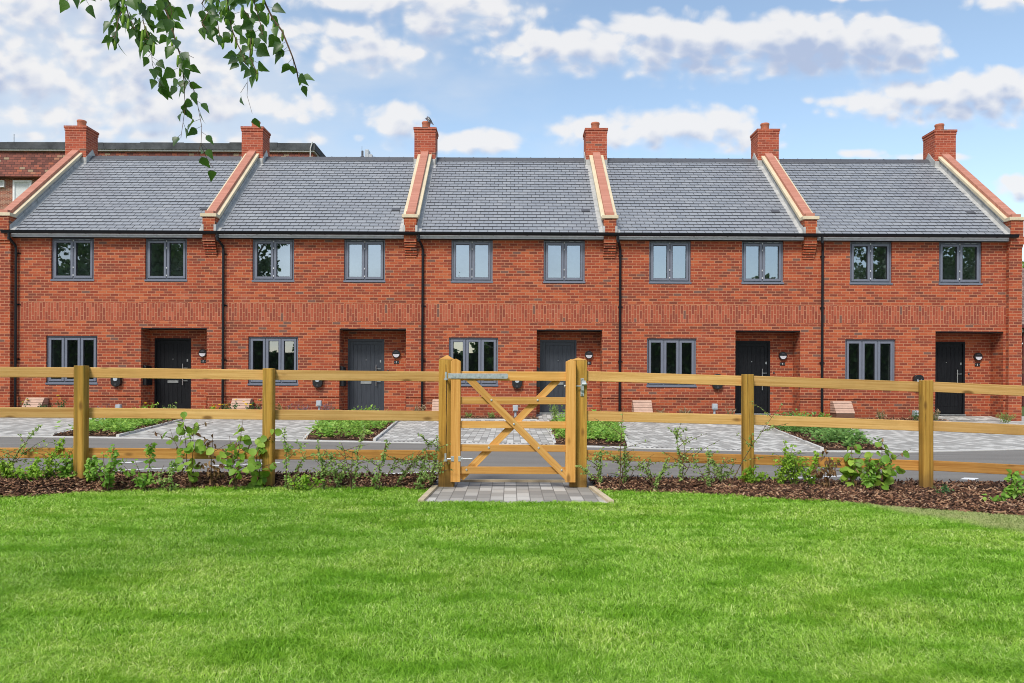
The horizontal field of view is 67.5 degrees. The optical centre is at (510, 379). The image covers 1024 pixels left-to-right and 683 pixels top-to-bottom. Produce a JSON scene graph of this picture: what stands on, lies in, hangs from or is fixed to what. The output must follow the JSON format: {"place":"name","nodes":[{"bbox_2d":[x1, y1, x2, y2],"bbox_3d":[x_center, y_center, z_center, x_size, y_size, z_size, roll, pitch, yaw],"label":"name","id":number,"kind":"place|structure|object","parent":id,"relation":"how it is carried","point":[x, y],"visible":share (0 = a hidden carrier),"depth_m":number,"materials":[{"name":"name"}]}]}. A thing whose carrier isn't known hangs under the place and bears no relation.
{"place":"outdoors","nodes":[
{"label":"outdoors","id":0,"kind":"place"},
{"bbox_2d":[0,134,325,208],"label":"office block","id":1,"kind":"structure","parent":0,"point":[24,166],"depth_m":47.87,"materials":[{"name":"brown brick"}]},
{"bbox_2d":[13,180,31,200],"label":"window","id":2,"kind":"structure","parent":1,"relation":"in","point":[19,186],"depth_m":48.24,"materials":[{"name":"white plastic"}]},
{"bbox_2d":[0,416,1023,450],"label":"driveway","id":3,"kind":"structure","parent":0,"point":[661,435],"depth_m":14.93,"materials":[{"name":"grey concrete"}]},
{"bbox_2d":[53,419,177,436],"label":"bark mulch","id":4,"kind":"object","parent":3,"relation":"on","point":[101,432],"visible":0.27,"depth_m":14.51,"materials":[{"name":"brown wood"}]},
{"bbox_2d":[54,407,171,431],"bbox_3d":[-8.357,0.787,16.688,1.423,0.451,5.665,0,0,-13],"label":"ground cover","id":5,"kind":"object","parent":4,"relation":"on","point":[122,424],"visible":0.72,"depth_m":14.98,"materials":[{"name":"green plant"}]},
{"bbox_2d":[51,419,181,436],"bbox_3d":[-8.314,1.015,16.633,1.316,0.060,5.973,0,0,-13],"label":"bed edging","id":6,"kind":"object","parent":3,"relation":"on","point":[134,431],"visible":0.32,"depth_m":15.47,"materials":[{"name":"concrete"}]},
{"bbox_2d":[303,420,393,440],"bbox_3d":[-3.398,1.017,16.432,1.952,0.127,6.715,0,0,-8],"label":"bark mulch","id":7,"kind":"object","parent":3,"relation":"on","point":[375,434],"visible":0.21,"depth_m":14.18,"materials":[{"name":"brown wood"}]},
{"bbox_2d":[305,404,394,436],"bbox_3d":[-3.575,0.812,16.483,1.994,0.437,6.313,0,0,-4],"label":"ground cover","id":8,"kind":"object","parent":7,"relation":"on","point":[327,426],"visible":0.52,"depth_m":14.40,"materials":[{"name":"green plant"}]},
{"bbox_2d":[303,421,398,440],"bbox_3d":[-3.570,1.036,16.381,1.994,0.060,6.621,0,0,-5],"label":"bed edging","id":9,"kind":"object","parent":3,"relation":"on","point":[378,436],"visible":0.39,"depth_m":14.71,"materials":[{"name":"concrete"}]},
{"bbox_2d":[549,420,627,445],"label":"bark mulch","id":10,"kind":"object","parent":3,"relation":"on","point":[561,440],"visible":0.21,"depth_m":13.06,"materials":[{"name":"brown wood"}]},
{"bbox_2d":[546,405,625,441],"bbox_3d":[1.510,0.834,16.006,1.723,0.462,6.898,0,0,6],"label":"ground cover","id":11,"kind":"object","parent":10,"relation":"on","point":[595,429],"visible":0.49,"depth_m":13.60,"materials":[{"name":"green plant"}]},
{"bbox_2d":[761,425,884,449],"bbox_3d":[6.275,1.081,15.461,1.610,0.060,7.697,0,0,11],"label":"bed edging","id":12,"kind":"object","parent":3,"relation":"on","point":[802,440],"visible":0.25,"depth_m":13.42,"materials":[{"name":"concrete"}]},
{"bbox_2d":[764,425,884,449],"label":"bark mulch","id":13,"kind":"object","parent":3,"relation":"on","point":[829,444],"visible":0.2,"depth_m":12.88,"materials":[{"name":"brown wood"}]},
{"bbox_2d":[760,408,881,447],"bbox_3d":[6.250,0.862,15.529,1.620,0.438,7.558,0,0,9],"label":"ground cover","id":14,"kind":"object","parent":13,"relation":"on","point":[847,436],"visible":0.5,"depth_m":12.91,"materials":[{"name":"green plant"}]},
{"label":"flower bed","id":15,"kind":"structure","parent":3,"relation":"on","visible":0},
{"bbox_2d":[830,401,854,417],"bbox_3d":[9.006,0.844,20.794,0.509,0.518,0.413,0,0,0],"label":"meter box","id":16,"kind":"object","parent":15,"relation":"on","point":[842,409],"visible":0.98,"depth_m":20.70,"materials":[{"name":"brown plastic"}]},
{"bbox_2d":[835,416,948,420],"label":"bark mulch","id":17,"kind":"object","parent":15,"relation":"on","point":[903,419],"visible":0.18,"depth_m":20.50,"materials":[{"name":"brown wood"}]},
{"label":"flower bed","id":18,"kind":"structure","parent":3,"relation":"on","visible":0},
{"bbox_2d":[230,398,252,408],"bbox_3d":[-7.303,0.771,20.794,0.509,0.518,0.413,0,0,0],"label":"meter box","id":19,"kind":"object","parent":18,"relation":"on","point":[239,401],"visible":0.56,"depth_m":20.75,"materials":[{"name":"brown plastic"}]},
{"bbox_2d":[0,437,1023,486],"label":"road","id":20,"kind":"structure","parent":0,"point":[523,459],"depth_m":10.07,"materials":[{"name":"grey asphalt"}]},
{"bbox_2d":[118,461,977,479],"bbox_3d":[-0.568,1.062,8.810,11.507,0.001,1.952,0,0,0],"label":"road marking","id":21,"kind":"object","parent":20,"relation":"on","point":[435,471],"visible":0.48,"depth_m":8.86,"materials":[{"name":"paint"}]},
{"bbox_2d":[0,0,1023,260],"label":"sky","id":22,"kind":"structure","parent":0,"point":[838,79],"materials":[{"name":"blue"}]},
{"bbox_2d":[0,485,1023,682],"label":"lawn","id":23,"kind":"structure","parent":0,"point":[495,617],"depth_m":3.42,"materials":[{"name":"plant"}]},
{"bbox_2d":[59,0,314,181],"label":"birch tree","id":24,"kind":"object","parent":23,"relation":"on","point":[145,41],"visible":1,"depth_m":2.28,"materials":[{"name":"green plant"}]},
{"bbox_2d":[0,469,437,497],"bbox_3d":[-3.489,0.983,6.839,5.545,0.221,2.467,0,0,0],"label":"bark mulch","id":25,"kind":"object","parent":23,"relation":"on","point":[52,484],"visible":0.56,"depth_m":7.36,"materials":[{"name":"brown wood"}]},
{"bbox_2d":[0,460,24,478],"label":"shrub","id":26,"kind":"object","parent":25,"relation":"on","point":[6,473],"visible":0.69,"depth_m":7.13,"materials":[{"name":"green plant"}]},
{"bbox_2d":[0,425,47,476],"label":"sapling","id":27,"kind":"object","parent":25,"relation":"on","point":[23,445],"visible":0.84,"depth_m":7.18,"materials":[{"name":"green plant"}]},
{"bbox_2d":[1,456,49,480],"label":"shrub","id":28,"kind":"object","parent":25,"relation":"on","point":[34,467],"visible":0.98,"depth_m":7.00,"materials":[{"name":"green plant"}]},
{"bbox_2d":[27,437,72,477],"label":"sapling","id":29,"kind":"object","parent":25,"relation":"on","point":[48,461],"visible":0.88,"depth_m":7.22,"materials":[{"name":"green plant"}]},
{"bbox_2d":[55,451,76,477],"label":"sapling","id":30,"kind":"object","parent":25,"relation":"on","point":[66,470],"visible":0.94,"depth_m":7.22,"materials":[{"name":"green plant"}]},
{"bbox_2d":[83,455,103,480],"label":"sapling","id":31,"kind":"object","parent":25,"relation":"on","point":[89,464],"visible":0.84,"depth_m":7.17,"materials":[{"name":"green plant"}]},
{"bbox_2d":[90,444,126,490],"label":"sapling","id":32,"kind":"object","parent":25,"relation":"on","point":[108,473],"visible":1,"depth_m":7.04,"materials":[{"name":"green plant"}]},
{"bbox_2d":[119,442,157,490],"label":"sapling","id":33,"kind":"object","parent":25,"relation":"on","point":[143,479],"visible":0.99,"depth_m":7.09,"materials":[{"name":"green plant"}]},
{"bbox_2d":[152,460,179,490],"bbox_3d":[-3.180,0.915,7.069,0.263,0.348,0.162,0,0,0],"label":"shrub","id":34,"kind":"object","parent":25,"relation":"on","point":[162,482],"visible":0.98,"depth_m":7.06,"materials":[{"name":"green plant"}]},
{"bbox_2d":[148,412,212,487],"bbox_3d":[-3.163,0.685,7.379,0.641,0.769,0.361,0,0,33],"label":"sapling","id":35,"kind":"object","parent":25,"relation":"on","point":[199,447],"visible":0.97,"depth_m":7.28,"materials":[{"name":"green plant"}]},
{"bbox_2d":[194,433,236,486],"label":"sapling","id":36,"kind":"object","parent":25,"relation":"on","point":[218,473],"visible":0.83,"depth_m":7.28,"materials":[{"name":"green plant"}]},
{"bbox_2d":[0,365,438,486],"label":"post and rail fence","id":37,"kind":"object","parent":25,"relation":"on","point":[81,412],"visible":0.84,"depth_m":7.38,"materials":[{"name":"brown wood"}]},
{"bbox_2d":[206,422,264,489],"bbox_3d":[-2.533,0.726,7.106,0.458,0.692,0.333,0,0,31],"label":"sapling","id":38,"kind":"object","parent":25,"relation":"on","point":[251,462],"visible":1,"depth_m":7.14,"materials":[{"name":"green plant"}]},
{"bbox_2d":[243,428,281,487],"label":"sapling","id":39,"kind":"object","parent":25,"relation":"on","point":[258,478],"visible":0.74,"depth_m":7.33,"materials":[{"name":"green plant"}]},
{"bbox_2d":[280,427,327,489],"bbox_3d":[-1.931,0.763,7.166,0.465,0.647,0.263,0,0,38],"label":"sapling","id":40,"kind":"object","parent":25,"relation":"on","point":[286,476],"visible":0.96,"depth_m":7.18,"materials":[{"name":"green plant"}]},
{"bbox_2d":[303,439,341,489],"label":"sapling","id":41,"kind":"object","parent":25,"relation":"on","point":[324,469],"visible":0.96,"depth_m":7.22,"materials":[{"name":"green plant"}]},
{"bbox_2d":[323,450,354,486],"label":"sapling","id":42,"kind":"object","parent":25,"relation":"on","point":[339,476],"visible":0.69,"depth_m":7.39,"materials":[{"name":"green plant"}]},
{"bbox_2d":[390,433,438,487],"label":"sapling","id":43,"kind":"object","parent":25,"relation":"on","point":[405,472],"visible":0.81,"depth_m":7.43,"materials":[{"name":"green plant"}]},
{"bbox_2d":[413,438,451,484],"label":"sapling","id":44,"kind":"object","parent":25,"relation":"on","point":[432,475],"visible":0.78,"depth_m":7.42,"materials":[{"name":"green plant"}]},
{"bbox_2d":[287,473,325,491],"bbox_3d":[-1.913,0.987,7.181,0.385,0.244,0.198,0,0,22],"label":"shrub","id":45,"kind":"object","parent":23,"relation":"on","point":[306,480],"visible":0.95,"depth_m":7.15,"materials":[{"name":"green plant"}]},
{"bbox_2d":[326,424,380,490],"bbox_3d":[-1.496,0.760,7.260,0.505,0.656,0.317,0,0,-24],"label":"sapling","id":46,"kind":"object","parent":23,"relation":"on","point":[355,473],"visible":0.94,"depth_m":7.23,"materials":[{"name":"green plant"}]},
{"bbox_2d":[354,439,413,489],"bbox_3d":[-1.190,0.822,7.240,0.599,0.535,0.262,0,0,-12],"label":"sapling","id":47,"kind":"object","parent":23,"relation":"on","point":[376,477],"visible":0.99,"depth_m":7.26,"materials":[{"name":"green plant"}]},
{"bbox_2d":[408,455,443,489],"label":"sapling","id":48,"kind":"object","parent":23,"relation":"on","point":[421,479],"visible":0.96,"depth_m":7.23,"materials":[{"name":"green plant"}]},
{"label":"planting bed","id":49,"kind":"structure","parent":23,"relation":"on","visible":0},
{"bbox_2d":[707,458,737,482],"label":"sapling","id":50,"kind":"object","parent":49,"relation":"on","point":[723,475],"visible":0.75,"depth_m":7.41,"materials":[{"name":"green plant"}]},
{"bbox_2d":[736,465,768,482],"bbox_3d":[2.331,0.941,7.388,0.303,0.256,0.175,0,0,-13],"label":"shrub","id":51,"kind":"object","parent":49,"relation":"on","point":[749,477],"visible":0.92,"depth_m":7.36,"materials":[{"name":"green plant"}]},
{"bbox_2d":[771,454,800,483],"bbox_3d":[2.656,0.897,7.383,0.238,0.352,0.273,0,0,34],"label":"shrub","id":52,"kind":"object","parent":49,"relation":"on","point":[781,477],"visible":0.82,"depth_m":7.35,"materials":[{"name":"green plant"}]},
{"bbox_2d":[587,371,1023,488],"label":"post and rail fence","id":53,"kind":"object","parent":49,"relation":"on","point":[925,465],"visible":0.84,"depth_m":7.43,"materials":[{"name":"brown wood"}]},
{"bbox_2d":[588,474,1023,515],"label":"bark mulch","id":54,"kind":"object","parent":49,"relation":"on","point":[967,496],"visible":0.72,"depth_m":7.04,"materials":[{"name":"brown wood"}]},
{"bbox_2d":[575,447,611,484],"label":"sapling","id":55,"kind":"object","parent":54,"relation":"on","point":[599,472],"visible":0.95,"depth_m":7.40,"materials":[{"name":"green plant"}]},
{"bbox_2d":[590,407,649,488],"bbox_3d":[1.032,0.664,7.264,0.553,0.845,0.232,0,0,-19],"label":"sapling","id":56,"kind":"object","parent":54,"relation":"on","point":[620,461],"visible":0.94,"depth_m":7.27,"materials":[{"name":"green plant"}]},
{"bbox_2d":[606,443,653,483],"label":"sapling","id":57,"kind":"object","parent":54,"relation":"on","point":[625,464],"visible":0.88,"depth_m":7.42,"materials":[{"name":"green plant"}]},
{"bbox_2d":[629,457,681,489],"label":"sapling","id":58,"kind":"object","parent":54,"relation":"on","point":[659,476],"visible":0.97,"depth_m":7.21,"materials":[{"name":"green plant"}]},
{"bbox_2d":[662,423,715,481],"bbox_3d":[1.735,0.725,7.457,0.555,0.643,0.253,0,0,0],"label":"sapling","id":59,"kind":"object","parent":54,"relation":"on","point":[674,432],"visible":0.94,"depth_m":7.42,"materials":[{"name":"green plant"}]},
{"bbox_2d":[688,450,735,486],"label":"sapling","id":60,"kind":"object","parent":54,"relation":"on","point":[717,474],"visible":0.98,"depth_m":7.25,"materials":[{"name":"green plant"}]},
{"bbox_2d":[729,401,787,484],"bbox_3d":[2.338,0.624,7.212,0.536,0.847,0.253,0,0,22],"label":"sapling","id":61,"kind":"object","parent":54,"relation":"on","point":[754,441],"visible":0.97,"depth_m":7.22,"materials":[{"name":"green plant"}]},
{"bbox_2d":[772,439,808,484],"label":"sapling","id":62,"kind":"object","parent":54,"relation":"on","point":[795,478],"visible":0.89,"depth_m":7.35,"materials":[{"name":"green plant"}]},
{"bbox_2d":[810,449,845,487],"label":"sapling","id":63,"kind":"object","parent":54,"relation":"on","point":[821,473],"visible":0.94,"depth_m":7.17,"materials":[{"name":"brown plant"}]},
{"bbox_2d":[835,444,871,486],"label":"sapling","id":64,"kind":"object","parent":54,"relation":"on","point":[850,473],"visible":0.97,"depth_m":7.35,"materials":[{"name":"green plant"}]},
{"bbox_2d":[854,453,885,489],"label":"sapling","id":65,"kind":"object","parent":54,"relation":"on","point":[868,481],"visible":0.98,"depth_m":7.10,"materials":[{"name":"green plant"}]},
{"bbox_2d":[862,438,910,489],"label":"sapling","id":66,"kind":"object","parent":54,"relation":"on","point":[888,472],"visible":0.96,"depth_m":7.07,"materials":[{"name":"green plant"}]},
{"bbox_2d":[784,450,839,483],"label":"sapling","id":67,"kind":"object","parent":49,"relation":"on","point":[809,480],"visible":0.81,"depth_m":7.35,"materials":[{"name":"green plant"}]},
{"bbox_2d":[982,492,1009,500],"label":"shrub","id":68,"kind":"object","parent":49,"relation":"on","point":[1004,497],"visible":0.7,"depth_m":6.47,"materials":[{"name":"green plant"}]},
{"bbox_2d":[1002,469,1023,498],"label":"sapling","id":69,"kind":"object","parent":49,"relation":"on","point":[1012,491],"visible":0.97,"depth_m":6.72,"materials":[{"name":"green plant"}]},
{"bbox_2d":[426,482,606,502],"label":"path","id":70,"kind":"structure","parent":0,"point":[507,492],"depth_m":7.13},
{"bbox_2d":[438,355,454,486],"bbox_3d":[-0.628,0.533,7.576,0.154,1.554,0.154,0,0,0],"label":"gate post","id":71,"kind":"object","parent":70,"relation":"on","point":[444,438],"visible":0.5,"depth_m":7.50,"materials":[{"name":"wood"}]},
{"bbox_2d":[444,359,580,482],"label":"gate","id":72,"kind":"structure","parent":71,"relation":"attached to","point":[459,472],"depth_m":7.45,"materials":[{"name":"wood"}]},
{"bbox_2d":[569,358,586,486],"bbox_3d":[0.667,0.548,7.582,0.166,1.535,0.166,0,0,0],"label":"gate post","id":73,"kind":"object","parent":70,"relation":"on","point":[581,425],"visible":0.36,"depth_m":7.50,"materials":[{"name":"brown wood"}]},
{"bbox_2d":[1022,268,1023,405],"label":"neighbouring house","id":74,"kind":"structure","parent":0,"point":[1022,330],"depth_m":34.23,"materials":[{"name":"brown brick"}]},
{"label":"ground","id":75,"kind":"structure","parent":0,"visible":0},
{"bbox_2d":[0,119,241,408],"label":"terraced house","id":76,"kind":"structure","parent":75,"relation":"on","point":[105,262],"depth_m":21.02,"materials":[{"name":"red brick"}]},
{"bbox_2d":[45,336,97,384],"bbox_3d":[-12.017,-0.532,21.056,1.432,1.349,0.137,0,0,0],"label":"window","id":77,"kind":"structure","parent":76,"relation":"in","point":[65,341],"depth_m":21.03,"materials":[{"name":"grey plastic"}]},
{"bbox_2d":[50,238,93,280],"bbox_3d":[-11.993,-3.285,21.056,1.200,1.184,0.137,0,0,0],"label":"window","id":78,"kind":"structure","parent":76,"relation":"in","point":[73,242],"depth_m":21.03,"materials":[{"name":"grey plastic"}]},
{"bbox_2d":[144,239,186,281],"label":"window","id":79,"kind":"structure","parent":76,"relation":"in","point":[167,243],"depth_m":21.03,"materials":[{"name":"grey plastic"}]},
{"bbox_2d":[154,338,190,408],"bbox_3d":[-9.492,-0.130,21.580,1.044,2.070,0.133,0,0,0],"label":"door","id":80,"kind":"structure","parent":76,"relation":"in","point":[173,353],"depth_m":21.58,"materials":[{"name":"wood"}]},
{"bbox_2d":[199,121,413,410],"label":"terraced house","id":81,"kind":"structure","parent":75,"relation":"on","point":[310,266],"depth_m":21.02,"materials":[{"name":"red brick"}]},
{"bbox_2d":[247,337,297,385],"bbox_3d":[-6.501,-0.507,21.056,1.394,1.349,0.137,0,0,0],"label":"window","id":82,"kind":"structure","parent":81,"relation":"in","point":[281,342],"depth_m":21.03,"materials":[{"name":"grey plastic"}]},
{"bbox_2d":[252,239,294,281],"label":"window","id":83,"kind":"structure","parent":81,"relation":"in","point":[273,278],"depth_m":21.03,"materials":[{"name":"grey plastic"}]},
{"bbox_2d":[343,240,384,282],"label":"window","id":84,"kind":"structure","parent":81,"relation":"in","point":[364,243],"depth_m":21.03,"materials":[{"name":"grey plastic"}]},
{"bbox_2d":[348,339,383,409],"bbox_3d":[-4.060,-0.106,21.580,1.044,2.070,0.133,0,0,0],"label":"door","id":85,"kind":"structure","parent":81,"relation":"in","point":[363,354],"depth_m":21.58,"materials":[{"name":"grey wood"}]},
{"bbox_2d":[399,121,610,418],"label":"terraced house","id":86,"kind":"structure","parent":75,"relation":"on","point":[509,268],"depth_m":21.02,"materials":[{"name":"red brick"}]},
{"bbox_2d":[451,240,492,282],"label":"window","id":87,"kind":"structure","parent":86,"relation":"in","point":[471,279],"depth_m":21.03,"materials":[{"name":"grey plastic"}]},
{"bbox_2d":[449,337,497,386],"bbox_3d":[-1.014,-0.483,21.056,1.377,1.349,0.137,0,0,0],"label":"window","id":88,"kind":"structure","parent":86,"relation":"in","point":[451,339],"depth_m":21.03,"materials":[{"name":"grey plastic"}]},
{"bbox_2d":[539,340,576,413],"bbox_3d":[1.342,-0.081,21.580,1.044,2.070,0.133,0,0,0],"label":"door","id":89,"kind":"structure","parent":86,"relation":"in","point":[554,354],"depth_m":21.58,"materials":[{"name":"grey wood"}]},
{"bbox_2d":[543,241,584,283],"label":"window","id":90,"kind":"structure","parent":86,"relation":"in","point":[563,244],"depth_m":21.03,"materials":[{"name":"grey plastic"}]},
{"bbox_2d":[0,435,1023,452],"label":"kerb","id":91,"kind":"structure","parent":75,"relation":"on","point":[529,444],"depth_m":12.18,"materials":[{"name":"concrete"}]},
{"bbox_2d":[418,479,613,502],"bbox_3d":[0.048,1.070,7.228,1.675,0.085,1.355,0,0,0],"label":"path edging","id":92,"kind":"object","parent":75,"relation":"on","point":[433,488],"visible":0.43,"depth_m":7.86,"materials":[{"name":"beige concrete"}]},
{"bbox_2d":[583,122,812,415],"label":"terraced house","id":93,"kind":"structure","parent":75,"relation":"on","point":[708,270],"depth_m":21.02,"materials":[{"name":"red brick"}]},
{"bbox_2d":[649,241,690,283],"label":"window","id":94,"kind":"structure","parent":93,"relation":"in","point":[669,279],"depth_m":21.03,"materials":[{"name":"grey plastic"}]},
{"bbox_2d":[646,338,696,387],"bbox_3d":[4.414,-0.458,21.056,1.382,1.349,0.137,0,0,0],"label":"window","id":95,"kind":"structure","parent":93,"relation":"in","point":[663,342],"depth_m":21.03,"materials":[{"name":"grey plastic"}]},
{"bbox_2d":[735,341,770,414],"bbox_3d":[6.786,-0.057,21.580,1.044,2.070,0.133,0,0,0],"label":"door","id":96,"kind":"structure","parent":93,"relation":"in","point":[751,357],"depth_m":21.58,"materials":[{"name":"wood"}]},
{"bbox_2d":[741,242,783,284],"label":"window","id":97,"kind":"structure","parent":93,"relation":"in","point":[761,245],"depth_m":21.03,"materials":[{"name":"grey plastic"}]},
{"bbox_2d":[750,122,1023,420],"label":"terraced house","id":98,"kind":"structure","parent":75,"relation":"on","point":[914,270],"depth_m":21.03,"materials":[{"name":"red brick"}]},
{"bbox_2d":[845,339,894,380],"bbox_3d":[9.857,-0.456,21.080,1.377,1.305,0.090,0,0,0],"label":"window","id":99,"kind":"structure","parent":98,"relation":"in","point":[861,343],"depth_m":21.03,"materials":[{"name":"grey plastic"}]},
{"bbox_2d":[849,242,892,284],"bbox_3d":[9.878,-3.186,21.056,1.180,1.184,0.137,0,0,0],"label":"window","id":100,"kind":"structure","parent":98,"relation":"in","point":[869,280],"depth_m":21.03,"materials":[{"name":"grey plastic"}]},
{"bbox_2d":[935,342,965,415],"bbox_3d":[12.263,-0.032,21.580,1.044,2.070,0.133,0,0,0],"label":"door","id":101,"kind":"structure","parent":98,"relation":"in","point":[949,356],"depth_m":21.58,"materials":[{"name":"wood"}]},
{"bbox_2d":[938,242,982,284],"bbox_3d":[12.328,-3.175,21.056,1.203,1.184,0.137,0,0,0],"label":"window","id":102,"kind":"structure","parent":98,"relation":"in","point":[959,246],"depth_m":21.03,"materials":[{"name":"grey plastic"}]},
{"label":"flower bed","id":103,"kind":"structure","parent":0,"visible":0},
{"bbox_2d":[22,397,47,406],"bbox_3d":[-12.905,0.745,20.794,0.509,0.518,0.413,0,0,0],"label":"meter box","id":104,"kind":"object","parent":103,"relation":"on","point":[34,401],"visible":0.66,"depth_m":20.77,"materials":[{"name":"brown plastic"}]},
{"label":"flower bed","id":105,"kind":"structure","parent":0,"visible":0},
{"bbox_2d":[461,415,538,418],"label":"bark mulch","id":106,"kind":"object","parent":105,"relation":"on","point":[495,417],"visible":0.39,"depth_m":20.40,"materials":[{"name":"brown wood"}]},
{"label":"flower bed","id":107,"kind":"structure","parent":0,"visible":0},
{"bbox_2d":[632,400,652,411],"bbox_3d":[3.576,0.820,20.794,0.509,0.518,0.413,0,0,0],"label":"meter box","id":108,"kind":"object","parent":107,"relation":"on","point":[643,406],"visible":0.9,"depth_m":20.74,"materials":[{"name":"brown plastic"}]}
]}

